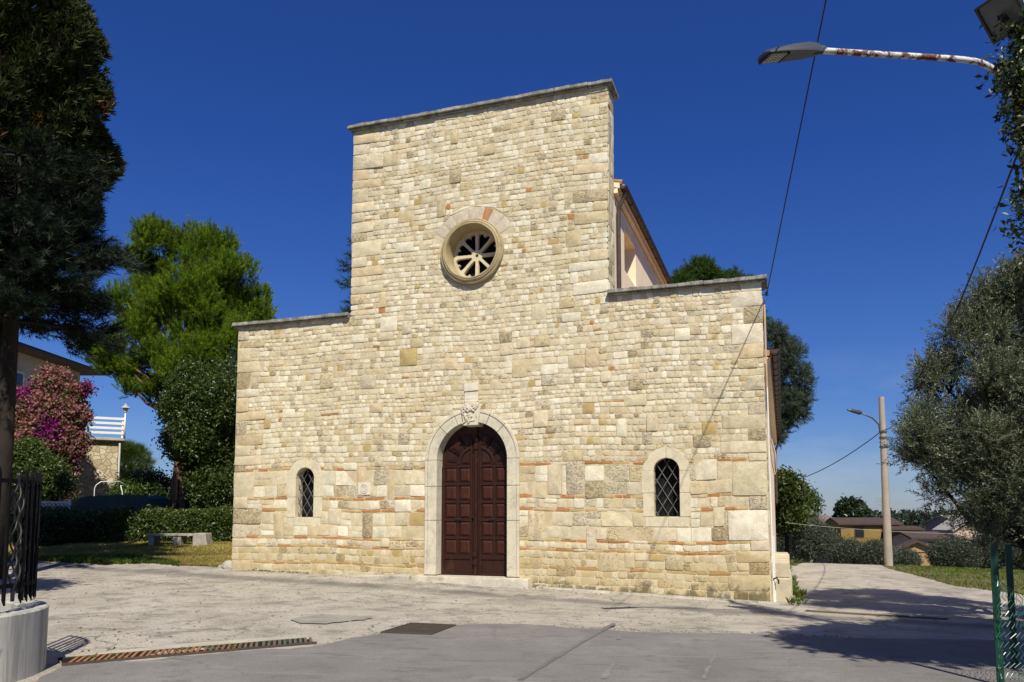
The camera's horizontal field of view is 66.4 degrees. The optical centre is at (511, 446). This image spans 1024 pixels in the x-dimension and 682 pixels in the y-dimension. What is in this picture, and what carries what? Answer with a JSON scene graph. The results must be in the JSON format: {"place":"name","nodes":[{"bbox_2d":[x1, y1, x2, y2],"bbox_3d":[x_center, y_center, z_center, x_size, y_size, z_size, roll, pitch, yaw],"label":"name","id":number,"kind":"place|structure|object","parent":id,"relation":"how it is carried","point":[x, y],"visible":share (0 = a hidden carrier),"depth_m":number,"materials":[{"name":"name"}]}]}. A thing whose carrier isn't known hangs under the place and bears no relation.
{"place":"outdoors","nodes":[
{"label":"outdoors","id":0,"kind":"place"},
{"bbox_2d":[8,541,231,566],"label":"lawn grass","id":1,"kind":"structure","parent":0,"point":[220,553],"depth_m":25.46,"materials":[{"name":"green plant"}]},
{"bbox_2d":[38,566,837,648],"bbox_3d":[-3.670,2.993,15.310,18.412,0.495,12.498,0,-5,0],"label":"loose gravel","id":2,"kind":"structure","parent":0,"point":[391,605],"depth_m":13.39,"materials":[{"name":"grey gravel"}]},
{"bbox_2d":[0,560,1023,681],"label":"pavement","id":3,"kind":"structure","parent":0,"point":[870,589],"depth_m":14.49,"materials":[{"name":"concrete"}]},
{"bbox_2d":[0,598,48,681],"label":"curved wall","id":4,"kind":"structure","parent":3,"relation":"on","point":[23,635],"depth_m":7.42,"materials":[{"name":"concrete"}]},
{"bbox_2d":[0,466,41,605],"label":"iron railing","id":5,"kind":"object","parent":4,"relation":"on","point":[25,586],"visible":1,"depth_m":7.62,"materials":[{"name":"black metal"}]},
{"bbox_2d":[39,552,179,565],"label":"edge weeds","id":6,"kind":"object","parent":3,"relation":"on","point":[105,559],"visible":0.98,"depth_m":22.77,"materials":[{"name":"green plant"}]},
{"bbox_2d":[59,635,309,663],"bbox_3d":[-3.710,2.357,9.219,2.939,0.035,0.574,4,-7,-40],"label":"concrete border","id":7,"kind":"object","parent":3,"relation":"on","point":[204,644],"visible":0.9,"depth_m":9.35,"materials":[{"name":"grey concrete"}]},
{"bbox_2d":[58,637,316,665],"bbox_3d":[-3.593,2.376,8.985,2.804,0.143,0.390,4,-6,-35],"label":"drain grate","id":8,"kind":"object","parent":3,"relation":"on","point":[85,659],"visible":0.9,"depth_m":8.80,"materials":[{"name":"metal"}]},
{"bbox_2d":[87,638,302,658],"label":"drain weeds","id":9,"kind":"object","parent":8,"relation":"on","point":[112,654],"visible":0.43,"depth_m":8.90,"materials":[{"name":"green plant"}]},
{"bbox_2d":[247,569,308,573],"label":"wall weeds","id":10,"kind":"object","parent":3,"relation":"on","point":[274,571],"depth_m":20.91,"materials":[{"name":"green plant"}]},
{"bbox_2d":[290,615,372,623],"bbox_3d":[-2.834,2.643,12.024,0.967,0.023,1.207,-4,-7,40],"label":"asphalt patch","id":11,"kind":"object","parent":3,"relation":"on","point":[325,619],"visible":1,"depth_m":12.00,"materials":[{"name":"grey asphalt"}]},
{"bbox_2d":[380,622,455,634],"bbox_3d":[-1.296,2.592,10.975,0.711,0.126,1.106,-1,-5,14],"label":"inspection cover","id":12,"kind":"object","parent":3,"relation":"on","point":[421,628],"visible":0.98,"depth_m":10.90,"materials":[{"name":"metal"}]},
{"bbox_2d":[517,623,615,679],"bbox_3d":[0.837,2.477,9.794,0.100,0.095,4.936,-2,-5,18],"label":"tar seam","id":13,"kind":"object","parent":3,"relation":"on","point":[529,673],"visible":1,"depth_m":9.10,"materials":[{"name":"grey asphalt"}]},
{"bbox_2d":[785,565,808,605],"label":"wall weeds","id":14,"kind":"object","parent":3,"relation":"on","point":[798,594],"depth_m":18.18,"materials":[{"name":"green plant"}]},
{"bbox_2d":[805,610,949,619],"bbox_3d":[6.847,3.219,14.755,2.480,0.120,0.200,-3,-6,29],"label":"drain grate","id":15,"kind":"object","parent":3,"relation":"on","point":[877,614],"visible":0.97,"depth_m":14.73,"materials":[{"name":"metal"}]},
{"bbox_2d":[757,0,1023,190],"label":"street lamp","id":16,"kind":"object","parent":3,"relation":"on","point":[797,51],"visible":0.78,"depth_m":9.30,"materials":[{"name":"white metal"}]},
{"bbox_2d":[974,0,1023,501],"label":"ivy","id":17,"kind":"object","parent":16,"relation":"attached to","point":[1014,65],"visible":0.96,"depth_m":9.37,"materials":[{"name":"green plant"}]},
{"bbox_2d":[1004,128,1021,157],"bbox_3d":[6.050,-3.683,9.394,0.325,0.413,0.040,2,-5,-18],"label":"hanging cable","id":18,"kind":"object","parent":17,"relation":"hanging from","point":[1007,145],"visible":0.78,"depth_m":9.35,"materials":[{"name":"black rubber"}]},
{"bbox_2d":[974,0,1023,44],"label":"floodlight","id":19,"kind":"object","parent":16,"relation":"attached to","point":[987,12],"visible":0.83,"depth_m":9.52,"materials":[{"name":"black metal"}]},
{"bbox_2d":[8,525,1023,593],"bbox_3d":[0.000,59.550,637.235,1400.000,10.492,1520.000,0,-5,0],"label":"ground","id":20,"kind":"structure","parent":0,"point":[947,573],"depth_m":25.57,"materials":[{"name":"green plant"}]},
{"bbox_2d":[11,432,82,506],"bbox_3d":[-20.516,1.691,33.479,3.742,4.594,2.659,0,-5,0],"label":"shrub","id":21,"kind":"object","parent":20,"relation":"on","point":[34,455],"visible":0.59,"depth_m":33.02,"materials":[{"name":"green plant"}]},
{"bbox_2d":[41,499,71,509],"bbox_3d":[-18.374,3.062,31.352,1.283,1.895,0.080,0,-5,0],"label":"lattice fence","id":22,"kind":"object","parent":20,"relation":"on","point":[69,501],"visible":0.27,"depth_m":31.39,"materials":[{"name":"metal"}]},
{"bbox_2d":[26,508,89,546],"bbox_3d":[-16.161,3.028,27.578,1.797,1.796,2.401,-4,-6,38],"label":"shrub","id":23,"kind":"object","parent":20,"relation":"on","point":[55,528],"visible":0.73,"depth_m":27.44,"materials":[{"name":"green plant"}]},
{"bbox_2d":[14,359,103,508],"bbox_3d":[-21.969,0.000,35.953,5.714,8.237,3.646,0,-5,0],"label":"bougainvillea","id":24,"kind":"object","parent":20,"relation":"on","point":[54,410],"visible":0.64,"depth_m":35.66,"materials":[{"name":"pink plant"}]},
{"bbox_2d":[11,342,106,508],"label":"villa","id":25,"kind":"object","parent":20,"relation":"on","point":[30,358],"visible":0.09,"depth_m":40.10,"materials":[{"name":"white paint"}]},
{"bbox_2d":[17,371,24,387],"bbox_3d":[-24.574,-3.055,38.513,0.048,1.500,1.600,0,-5,0],"label":"window","id":26,"kind":"structure","parent":25,"relation":"in","point":[20,375],"depth_m":39.09,"materials":[{"name":"blue glass"}]},
{"bbox_2d":[0,0,128,362],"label":"cypress","id":27,"kind":"object","parent":20,"relation":"on","point":[53,53],"visible":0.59,"depth_m":21.05,"materials":[{"name":"green plant"}]},
{"bbox_2d":[18,416,124,508],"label":"house","id":28,"kind":"structure","parent":20,"relation":"on","point":[99,464],"depth_m":40.16,"materials":[{"name":"stone"}]},
{"bbox_2d":[121,403,130,437],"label":"garden lamp","id":29,"kind":"object","parent":28,"relation":"on","point":[125,407],"visible":1,"depth_m":40.59,"materials":[{"name":"white metal"}]},
{"bbox_2d":[0,118,147,578],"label":"blue spruce","id":30,"kind":"object","parent":20,"relation":"on","point":[32,249],"visible":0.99,"depth_m":18.63,"materials":[{"name":"green plant"}]},
{"bbox_2d":[94,481,123,495],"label":"tube arch","id":31,"kind":"structure","parent":20,"relation":"on","point":[105,481],"depth_m":35.40,"materials":[{"name":"white paint"}]},
{"bbox_2d":[71,495,169,511],"bbox_3d":[-16.596,2.930,32.870,3.948,1.820,1.805,-1,-5,7],"label":"covered car","id":32,"kind":"object","parent":20,"relation":"on","point":[97,501],"visible":0.31,"depth_m":32.25,"materials":[{"name":"fabric"}]},
{"bbox_2d":[9,501,233,543],"bbox_3d":[-15.540,3.015,29.228,12.254,2.005,2.087,0,-5,-3],"label":"hedge","id":33,"kind":"object","parent":20,"relation":"on","point":[121,523],"visible":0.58,"depth_m":28.76,"materials":[{"name":"green plant"}]},
{"bbox_2d":[104,466,154,494],"bbox_3d":[-17.815,2.565,36.708,3.028,3.382,2.425,-4,-6,37],"label":"shrub","id":34,"kind":"object","parent":20,"relation":"on","point":[127,487],"visible":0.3,"depth_m":36.44,"materials":[{"name":"green plant"}]},
{"bbox_2d":[117,436,157,476],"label":"umbrella pine","id":35,"kind":"object","parent":20,"relation":"on","point":[130,449],"visible":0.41,"depth_m":71.58,"materials":[{"name":"green plant"}]},
{"bbox_2d":[131,454,159,478],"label":"tree","id":36,"kind":"object","parent":20,"relation":"on","point":[141,461],"visible":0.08,"depth_m":60.00,"materials":[{"name":"green plant"}]},
{"bbox_2d":[130,467,172,501],"bbox_3d":[-16.954,2.594,37.169,2.781,3.448,2.442,-3,-6,27],"label":"shrub","id":37,"kind":"object","parent":20,"relation":"on","point":[161,485],"visible":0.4,"depth_m":36.76,"materials":[{"name":"green plant"}]},
{"bbox_2d":[72,212,277,511],"bbox_3d":[-14.698,-3.154,34.987,8.805,14.942,7.001,0,-5,0],"label":"aleppo pine","id":38,"kind":"object","parent":20,"relation":"on","point":[203,296],"visible":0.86,"depth_m":33.62,"materials":[{"name":"green plant"}]},
{"bbox_2d":[147,533,212,546],"bbox_3d":[-11.550,3.274,27.218,2.196,0.550,0.500,0,-5,4],"label":"stone bench","id":39,"kind":"object","parent":20,"relation":"on","point":[201,539],"visible":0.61,"depth_m":27.03,"materials":[{"name":"grey stone"}]},
{"bbox_2d":[150,354,237,509],"bbox_3d":[-11.763,0.101,31.245,4.123,7.670,4.991,-2,-5,20],"label":"bay tree","id":40,"kind":"object","parent":20,"relation":"on","point":[197,413],"visible":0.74,"depth_m":29.86,"materials":[{"name":"green plant"}]},
{"bbox_2d":[167,482,233,508],"bbox_3d":[-13.898,2.740,35.787,3.542,3.111,2.629,0,-5,0],"label":"shrub","id":41,"kind":"object","parent":20,"relation":"on","point":[187,506],"visible":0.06,"depth_m":35.21,"materials":[{"name":"green plant"}]},
{"bbox_2d":[334,229,351,312],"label":"fir","id":42,"kind":"object","parent":20,"relation":"on","point":[348,270],"visible":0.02,"depth_m":42.67,"materials":[{"name":"green plant"}]},
{"bbox_2d":[67,570,710,651],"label":"fallen leaves","id":43,"kind":"object","parent":20,"relation":"on","point":[139,634],"visible":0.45,"depth_m":9.78,"materials":[{"name":"brown plant"}]},
{"bbox_2d":[217,78,792,604],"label":"church","id":44,"kind":"structure","parent":20,"relation":"on","point":[525,364],"depth_m":19.45,"materials":[{"name":"stone"}]},
{"bbox_2d":[286,458,322,525],"bbox_3d":[-5.479,1.215,21.059,1.140,1.809,0.395,-2,-5,19],"label":"window","id":45,"kind":"structure","parent":44,"relation":"in","point":[312,492],"depth_m":20.99,"materials":[{"name":"beige stone"}]},
{"bbox_2d":[441,218,503,284],"bbox_3d":[-0.937,-4.922,20.003,1.700,1.700,0.710,-2,-5,19],"label":"rose window","id":46,"kind":"structure","parent":44,"relation":"in","point":[472,251],"depth_m":20.04,"materials":[{"name":"stone"}]},
{"bbox_2d":[441,424,508,575],"bbox_3d":[-0.886,1.309,19.610,1.960,3.910,0.230,-2,-5,19],"label":"door","id":47,"kind":"structure","parent":44,"relation":"in","point":[474,520],"depth_m":19.58,"materials":[{"name":"brown wood"}]},
{"bbox_2d":[641,447,691,526],"bbox_3d":[3.575,0.923,17.947,1.140,1.809,0.394,-2,-5,19],"label":"window","id":48,"kind":"structure","parent":44,"relation":"in","point":[671,500],"depth_m":17.89,"materials":[{"name":"beige stone"}]},
{"bbox_2d":[766,0,826,293],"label":"overhead cable","id":49,"kind":"object","parent":44,"relation":"on","point":[797,139],"visible":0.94,"depth_m":13.30,"materials":[{"name":"black rubber"}]},
{"bbox_2d":[670,253,773,327],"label":"pine tree","id":50,"kind":"object","parent":20,"relation":"on","point":[704,268],"visible":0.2,"depth_m":48.40,"materials":[{"name":"green plant"}]},
{"bbox_2d":[763,317,818,449],"bbox_3d":[13.519,-0.321,40.161,4.603,13.148,3.526,0,-5,0],"label":"tree","id":51,"kind":"object","parent":20,"relation":"on","point":[796,404],"visible":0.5,"depth_m":39.80,"materials":[{"name":"green plant"}]},
{"bbox_2d":[776,533,807,562],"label":"olive tree","id":52,"kind":"object","parent":20,"relation":"on","point":[780,543],"visible":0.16,"depth_m":55.00,"materials":[{"name":"green plant"}]},
{"bbox_2d":[774,464,817,557],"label":"lime tree","id":53,"kind":"object","parent":20,"relation":"on","point":[795,497],"visible":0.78,"depth_m":44.66,"materials":[{"name":"green plant"}]},
{"bbox_2d":[791,515,829,562],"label":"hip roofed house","id":54,"kind":"structure","parent":20,"relation":"on","point":[826,517],"depth_m":122.51,"materials":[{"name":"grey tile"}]},
{"bbox_2d":[790,558,832,564],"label":"bank grass","id":55,"kind":"structure","parent":20,"relation":"on","point":[792,561],"depth_m":36.57,"materials":[{"name":"green plant"}]},
{"bbox_2d":[790,512,839,562],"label":"bush","id":56,"kind":"object","parent":20,"relation":"on","point":[815,545],"visible":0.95,"depth_m":47.06,"materials":[{"name":"green plant"}]},
{"bbox_2d":[806,487,826,562],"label":"tree","id":57,"kind":"object","parent":20,"relation":"on","point":[818,510],"visible":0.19,"depth_m":57.23,"materials":[{"name":"green plant"}]},
{"bbox_2d":[826,534,846,563],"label":"olive tree","id":58,"kind":"object","parent":20,"relation":"on","point":[841,541],"visible":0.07,"depth_m":61.16,"materials":[{"name":"green plant"}]},
{"bbox_2d":[827,534,864,563],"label":"olive tree","id":59,"kind":"object","parent":20,"relation":"on","point":[845,552],"visible":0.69,"depth_m":51.13,"materials":[{"name":"green plant"}]},
{"bbox_2d":[778,525,925,547],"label":"valley thicket","id":60,"kind":"object","parent":20,"relation":"on","point":[921,526],"depth_m":236.34,"materials":[{"name":"green plant"}]},
{"bbox_2d":[831,493,873,516],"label":"round pine","id":61,"kind":"object","parent":20,"relation":"on","point":[850,506],"visible":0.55,"depth_m":187.51,"materials":[{"name":"green plant"}]},
{"bbox_2d":[826,498,902,562],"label":"yellow house","id":62,"kind":"structure","parent":20,"relation":"on","point":[868,525],"depth_m":114.17,"materials":[{"name":"yellow paint"}]},
{"bbox_2d":[854,526,863,537],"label":"window","id":63,"kind":"structure","parent":62,"relation":"in","point":[858,533],"depth_m":114.01,"materials":[{"name":"grey glass"}]},
{"bbox_2d":[785,522,948,533],"bbox_3d":[20.325,4.158,39.789,12.832,0.615,0.018,0,-5,0],"label":"field wire","id":64,"kind":"object","parent":20,"relation":"on","point":[875,530],"visible":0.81,"depth_m":39.77,"materials":[{"name":"grey metal"}]},
{"bbox_2d":[847,397,892,565],"bbox_3d":[15.396,1.631,33.573,2.226,7.740,0.349,2,-6,-26],"label":"concrete pole","id":65,"kind":"object","parent":20,"relation":"on","point":[887,541],"visible":0.9,"depth_m":33.84,"materials":[{"name":"grey concrete"}]},
{"bbox_2d":[803,433,878,477],"bbox_3d":[16.493,0.748,41.090,0.040,1.768,14.015,0,-5,2],"label":"overhead cable","id":66,"kind":"object","parent":65,"relation":"attached to","point":[843,457],"visible":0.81,"depth_m":38.45,"materials":[{"name":"black rubber"}]},
{"bbox_2d":[886,146,1019,429],"bbox_3d":[11.260,-2.075,21.864,0.028,1.496,26.714,-2,-5,22],"label":"overhead cable","id":67,"kind":"object","parent":65,"relation":"attached to","point":[1004,188],"visible":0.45,"depth_m":11.90,"materials":[{"name":"black rubber"}]},
{"bbox_2d":[852,536,900,565],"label":"olive tree","id":68,"kind":"object","parent":20,"relation":"on","point":[870,552],"visible":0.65,"depth_m":49.17,"materials":[{"name":"green plant"}]},
{"bbox_2d":[891,526,924,545],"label":"yellow house","id":69,"kind":"structure","parent":20,"relation":"on","point":[905,528],"depth_m":110.95,"materials":[{"name":"brown tile"}]},
{"bbox_2d":[893,545,925,565],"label":"olive tree","id":70,"kind":"object","parent":20,"relation":"on","point":[907,556],"visible":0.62,"depth_m":53.86,"materials":[{"name":"green plant"}]},
{"bbox_2d":[905,508,917,525],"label":"bare tree","id":71,"kind":"object","parent":20,"relation":"on","point":[911,516],"visible":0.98,"depth_m":258.58,"materials":[{"name":"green plant"}]},
{"bbox_2d":[894,539,935,565],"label":"ochre house","id":72,"kind":"structure","parent":20,"relation":"on","point":[918,546],"depth_m":79.61,"materials":[{"name":"brown tile"}]},
{"bbox_2d":[892,531,950,545],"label":"brown roofed house","id":73,"kind":"structure","parent":20,"relation":"on","point":[925,537],"depth_m":98.20,"materials":[{"name":"tile"}]},
{"bbox_2d":[824,506,1023,525],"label":"distant woodland","id":74,"kind":"object","parent":20,"relation":"on","point":[904,518],"visible":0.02,"depth_m":357.61,"materials":[{"name":"green plant"}]},
{"bbox_2d":[920,508,930,520],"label":"bare tree","id":75,"kind":"object","parent":20,"relation":"on","point":[925,516],"visible":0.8,"depth_m":258.73,"materials":[{"name":"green plant"}]},
{"bbox_2d":[878,242,1023,619],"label":"olive tree","id":76,"kind":"object","parent":20,"relation":"on","point":[979,451],"visible":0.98,"depth_m":14.04,"materials":[{"name":"green plant"}]},
{"bbox_2d":[921,515,981,532],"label":"pale roofed house","id":77,"kind":"structure","parent":20,"relation":"on","point":[930,525],"depth_m":115.32,"materials":[{"name":"tile"}]},
{"bbox_2d":[921,530,987,568],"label":"bush","id":78,"kind":"object","parent":20,"relation":"on","point":[951,552],"visible":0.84,"depth_m":45.06,"materials":[{"name":"green plant"}]},
{"bbox_2d":[932,520,979,561],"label":"pale roofed house","id":79,"kind":"structure","parent":20,"relation":"on","point":[941,528],"depth_m":106.19,"materials":[{"name":"paint"}]},
{"bbox_2d":[895,564,1023,593],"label":"verge grass","id":80,"kind":"structure","parent":20,"relation":"on","point":[950,569],"depth_m":26.89,"materials":[{"name":"green plant"}]},
{"bbox_2d":[969,533,1005,568],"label":"olive tree","id":81,"kind":"object","parent":20,"relation":"on","point":[985,562],"visible":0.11,"depth_m":48.95,"materials":[{"name":"green plant"}]},
{"bbox_2d":[989,543,1023,681],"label":"wire fence","id":82,"kind":"object","parent":20,"relation":"on","point":[998,625],"visible":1,"depth_m":7.53,"materials":[{"name":"green metal"}]},
{"bbox_2d":[991,525,1023,569],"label":"olive tree","id":83,"kind":"object","parent":20,"relation":"on","point":[1017,558],"visible":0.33,"depth_m":43.20,"materials":[{"name":"green plant"}]},
{"bbox_2d":[19,0,1023,516],"label":"sky","id":84,"kind":"structure","parent":0,"point":[238,114],"materials":[{"name":"blue"}]},
{"bbox_2d":[36,624,1023,681],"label":"road","id":85,"kind":"structure","parent":0,"point":[487,653],"depth_m":8.57,"materials":[{"name":"grey asphalt"}]},
{"bbox_2d":[601,657,617,678],"bbox_3d":[1.028,2.304,8.174,0.072,0.015,1.267,-1,-5,13],"label":"road mark","id":86,"kind":"object","parent":85,"relation":"on","point":[605,674],"visible":1,"depth_m":7.98,"materials":[{"name":"white paint"}]},
{"bbox_2d":[702,654,715,678],"bbox_3d":[2.110,2.332,8.348,0.053,0.025,1.588,-2,-5,19],"label":"road mark","id":87,"kind":"object","parent":85,"relation":"on","point":[708,667],"visible":1,"depth_m":8.19,"materials":[{"name":"white paint"}]}
]}

